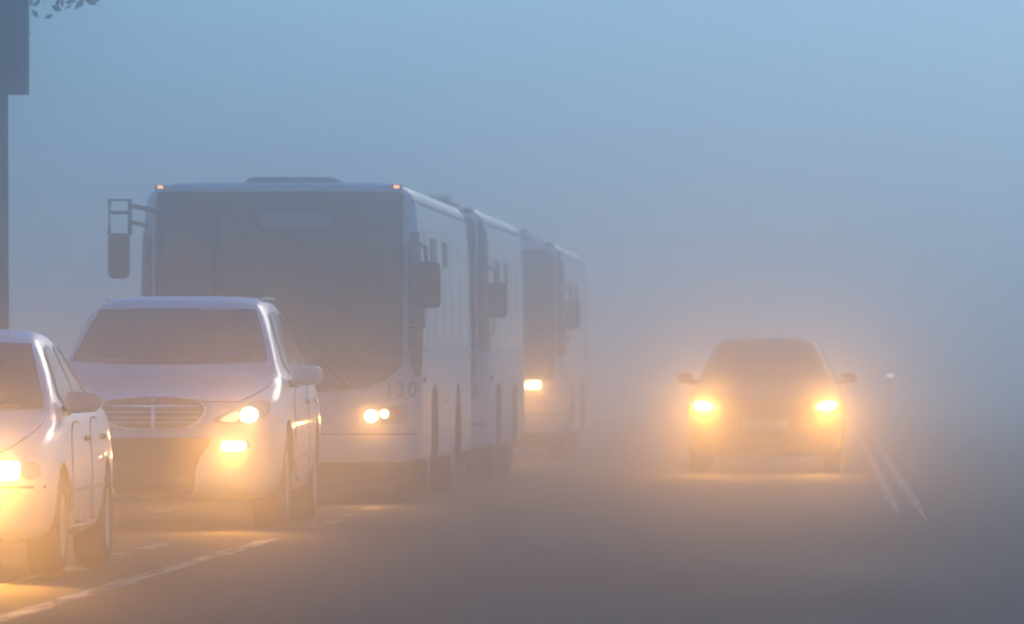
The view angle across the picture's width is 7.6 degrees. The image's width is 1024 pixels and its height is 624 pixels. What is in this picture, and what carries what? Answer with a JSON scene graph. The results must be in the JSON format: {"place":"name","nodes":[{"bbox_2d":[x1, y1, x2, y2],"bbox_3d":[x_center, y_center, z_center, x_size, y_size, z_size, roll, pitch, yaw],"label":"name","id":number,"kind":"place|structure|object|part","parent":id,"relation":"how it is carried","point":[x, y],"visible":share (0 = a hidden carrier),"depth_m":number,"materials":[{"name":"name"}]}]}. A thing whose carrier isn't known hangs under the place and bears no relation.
{"place":"outdoors","nodes":[
{"label":"outdoors","id":0,"kind":"place"},
{"bbox_2d":[0,383,1023,623],"bbox_3d":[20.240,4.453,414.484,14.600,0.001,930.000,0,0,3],"label":"road","id":1,"kind":"structure","parent":0,"point":[630,519],"depth_m":51.47,"materials":[{"name":"grey asphalt"}]},
{"bbox_2d":[0,329,112,576],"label":"parked car","id":2,"kind":"object","parent":1,"relation":"on","point":[56,467],"visible":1,"depth_m":43.47,"materials":[{"name":"white paint"}]},
{"bbox_3d":[-2.619,0.370,44.123,0.182,0.360,0.765,0,0,3],"label":"side window","id":3,"kind":"part","parent":2,"relation":"part of","materials":[{"name":"grey glass"}]},
{"bbox_3d":[-2.579,0.371,44.977,0.183,0.341,0.805,0,0,3],"label":"side window","id":4,"kind":"part","parent":2,"relation":"part of","materials":[{"name":"grey glass"}]},
{"bbox_3d":[-2.482,0.914,43.994,0.053,0.583,1.013,0,0,3],"label":"door","id":5,"kind":"part","parent":2,"relation":"part of","materials":[{"name":"white paint"}]},
{"bbox_3d":[-2.437,0.906,44.960,0.057,0.594,0.842,0,0,3],"label":"door","id":6,"kind":"part","parent":2,"relation":"part of","materials":[{"name":"white paint"}]},
{"bbox_2d":[65,566,88,570],"bbox_3d":[-2.563,1.489,44.419,0.200,0.001,1.742,0,0,3],"label":"lane marking","id":7,"kind":"object","parent":1,"relation":"on","point":[73,568],"visible":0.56,"depth_m":44.64,"materials":[{"name":"beige paint"}]},
{"bbox_2d":[1,542,169,585],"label":"lane marking","id":8,"kind":"object","parent":1,"relation":"on","point":[153,546],"visible":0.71,"depth_m":50.11,"materials":[{"name":"beige paint"}]},
{"bbox_2d":[0,538,280,620],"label":"lane marking","id":9,"kind":"object","parent":1,"relation":"on","point":[13,614],"visible":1,"depth_m":41.33,"materials":[{"name":"beige paint"}]},
{"bbox_2d":[67,296,322,526],"bbox_3d":[-2.517,0.741,58.596,2.270,1.736,4.692,0,0,3],"label":"parked car","id":10,"kind":"object","parent":1,"relation":"on","point":[209,397],"visible":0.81,"depth_m":57.10,"materials":[{"name":"white paint"}]},
{"bbox_3d":[-1.760,0.232,58.476,0.201,0.482,0.993,0,0,3],"label":"side window","id":11,"kind":"part","parent":10,"relation":"part of","materials":[{"name":"grey glass"}]},
{"bbox_3d":[-1.710,0.238,59.452,0.188,0.446,0.803,0,0,3],"label":"side window","id":12,"kind":"part","parent":10,"relation":"part of","materials":[{"name":"grey glass"}]},
{"bbox_3d":[-1.612,0.920,58.323,0.053,0.719,1.325,0,0,3],"label":"door","id":13,"kind":"part","parent":10,"relation":"part of","materials":[{"name":"white paint"}]},
{"bbox_3d":[-1.561,0.917,59.425,0.056,0.725,0.801,0,0,3],"label":"door","id":14,"kind":"part","parent":10,"relation":"part of","materials":[{"name":"white paint"}]},
{"bbox_2d":[107,177,471,498],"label":"city bus","id":15,"kind":"object","parent":1,"relation":"on","point":[366,286],"visible":0.67,"depth_m":67.47,"materials":[{"name":"white paint"}]},
{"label":"corner window","id":16,"kind":"part","parent":15,"relation":"part of","materials":[{"name":"grey glass"}]},
{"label":"corner window","id":17,"kind":"part","parent":15,"relation":"part of","materials":[{"name":"grey glass"}]},
{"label":"side window","id":18,"kind":"part","parent":15,"relation":"part of","materials":[{"name":"grey glass"}]},
{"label":"side window","id":19,"kind":"part","parent":15,"relation":"part of","materials":[{"name":"grey glass"}]},
{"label":"side window","id":20,"kind":"part","parent":15,"relation":"part of","materials":[{"name":"grey glass"}]},
{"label":"side window","id":21,"kind":"part","parent":15,"relation":"part of","materials":[{"name":"grey glass"}]},
{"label":"side window","id":22,"kind":"part","parent":15,"relation":"part of","materials":[{"name":"grey glass"}]},
{"bbox_2d":[312,507,380,526],"bbox_3d":[-1.312,1.627,61.373,0.170,0.001,9.502,0,0,2],"label":"lane marking","id":23,"kind":"object","parent":1,"relation":"on","point":[351,514],"visible":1,"depth_m":64.10,"materials":[{"name":"beige paint"}]},
{"bbox_2d":[429,194,525,477],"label":"city bus","id":24,"kind":"object","parent":1,"relation":"on","point":[497,331],"visible":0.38,"depth_m":83.01,"materials":[{"name":"white paint"}]},
{"bbox_2d":[478,219,492,352],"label":"corner window","id":25,"kind":"structure","parent":24,"relation":"in","point":[485,342],"depth_m":81.38,"materials":[{"name":"glass"}]},
{"bbox_2d":[491,256,498,347],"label":"side window","id":26,"kind":"structure","parent":24,"relation":"in","point":[493,259],"depth_m":82.84,"materials":[{"name":"grey glass"}]},
{"bbox_2d":[497,258,504,347],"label":"side window","id":27,"kind":"structure","parent":24,"relation":"in","point":[501,320],"depth_m":84.35,"materials":[{"name":"grey glass"}]},
{"bbox_2d":[503,260,510,347],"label":"side window","id":28,"kind":"structure","parent":24,"relation":"in","point":[508,318],"depth_m":85.81,"materials":[{"name":"grey glass"}]},
{"bbox_2d":[509,262,516,348],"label":"side window","id":29,"kind":"structure","parent":24,"relation":"in","point":[511,265],"depth_m":87.07,"materials":[{"name":"grey glass"}]},
{"bbox_2d":[515,263,522,348],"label":"side window","id":30,"kind":"structure","parent":24,"relation":"in","point":[517,267],"depth_m":88.49,"materials":[{"name":"grey glass"}]},
{"bbox_2d":[512,229,589,458],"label":"city bus","id":31,"kind":"object","parent":1,"relation":"on","point":[556,379],"visible":0.41,"depth_m":100.49,"materials":[{"name":"white paint"}]},
{"bbox_2d":[556,252,567,356],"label":"corner window","id":32,"kind":"structure","parent":31,"relation":"in","point":[561,297],"depth_m":100.56,"materials":[{"name":"grey glass"}]},
{"bbox_2d":[566,278,571,351],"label":"side window","id":33,"kind":"structure","parent":31,"relation":"in","point":[567,280],"depth_m":101.95,"materials":[{"name":"grey glass"}]},
{"bbox_2d":[570,279,575,352],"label":"side window","id":34,"kind":"structure","parent":31,"relation":"in","point":[573,290],"depth_m":103.62,"materials":[{"name":"grey glass"}]},
{"bbox_2d":[574,281,579,352],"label":"side window","id":35,"kind":"structure","parent":31,"relation":"in","point":[575,282],"depth_m":104.99,"materials":[{"name":"grey glass"}]},
{"bbox_2d":[578,282,583,352],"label":"side window","id":36,"kind":"structure","parent":31,"relation":"in","point":[579,283],"depth_m":106.32,"materials":[{"name":"grey glass"}]},
{"bbox_2d":[582,283,586,353],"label":"side window","id":37,"kind":"structure","parent":31,"relation":"in","point":[583,285],"depth_m":107.68,"materials":[{"name":"grey glass"}]},
{"bbox_2d":[677,337,856,471],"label":"oncoming car","id":38,"kind":"object","parent":1,"relation":"on","point":[766,396],"visible":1,"depth_m":88.38,"materials":[{"name":"grey paint"}]},
{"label":"side window","id":39,"kind":"part","parent":38,"relation":"part of","materials":[{"name":"grey glass"}]},
{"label":"door","id":40,"kind":"part","parent":38,"relation":"part of","materials":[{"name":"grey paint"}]},
{"bbox_2d":[858,441,900,516],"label":"lane marking","id":41,"kind":"object","parent":1,"relation":"on","point":[887,489],"visible":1,"depth_m":81.46,"materials":[{"name":"grey paint"}]},
{"bbox_2d":[887,373,893,444],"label":"marker post","id":42,"kind":"object","parent":1,"relation":"on","point":[890,375],"visible":1,"depth_m":121.83,"materials":[{"name":"white"}]},
{"bbox_2d":[873,438,926,520],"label":"lane marking","id":43,"kind":"object","parent":1,"relation":"on","point":[903,485],"visible":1,"depth_m":79.97,"materials":[{"name":"grey paint"}]},
{"bbox_2d":[8,0,1023,382],"label":"sky","id":44,"kind":"structure","parent":0,"point":[846,177],"materials":[{"name":"blue"}]},
{"bbox_2d":[589,392,691,413],"bbox_3d":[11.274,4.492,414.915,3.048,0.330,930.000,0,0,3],"label":"pavement","id":45,"kind":"structure","parent":0,"point":[609,405],"depth_m":266.50,"materials":[{"name":"concrete"}]},
{"bbox_2d":[0,0,28,328],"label":"roadside sign","id":46,"kind":"object","parent":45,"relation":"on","point":[14,47],"visible":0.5,"depth_m":63.12,"materials":[{"name":"metal"}]},
{"bbox_2d":[29,0,98,34],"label":"roadside tree","id":47,"kind":"object","parent":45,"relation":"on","point":[79,3],"visible":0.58,"depth_m":64.84,"materials":[{"name":"green plant"}]},
{"bbox_2d":[589,383,1023,401],"bbox_3d":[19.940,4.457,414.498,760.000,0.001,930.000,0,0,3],"label":"ground","id":48,"kind":"structure","parent":0,"point":[605,391],"depth_m":545.48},
{"bbox_2d":[589,400,689,420],"bbox_3d":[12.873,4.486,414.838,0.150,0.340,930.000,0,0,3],"label":"kerb","id":49,"kind":"structure","parent":48,"relation":"on","point":[602,415],"depth_m":217.94,"materials":[{"name":"concrete"}]},
{"bbox_2d":[948,382,1023,394],"bbox_3d":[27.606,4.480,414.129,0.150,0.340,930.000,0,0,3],"label":"kerb","id":50,"kind":"structure","parent":48,"relation":"on","point":[1009,391],"depth_m":526.22,"materials":[{"name":"concrete"}]},
{"bbox_2d":[952,382,1023,391],"bbox_3d":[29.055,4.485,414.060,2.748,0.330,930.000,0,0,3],"label":"pavement","id":51,"kind":"structure","parent":0,"point":[1014,388],"depth_m":591.82,"materials":[{"name":"concrete"}]}
]}

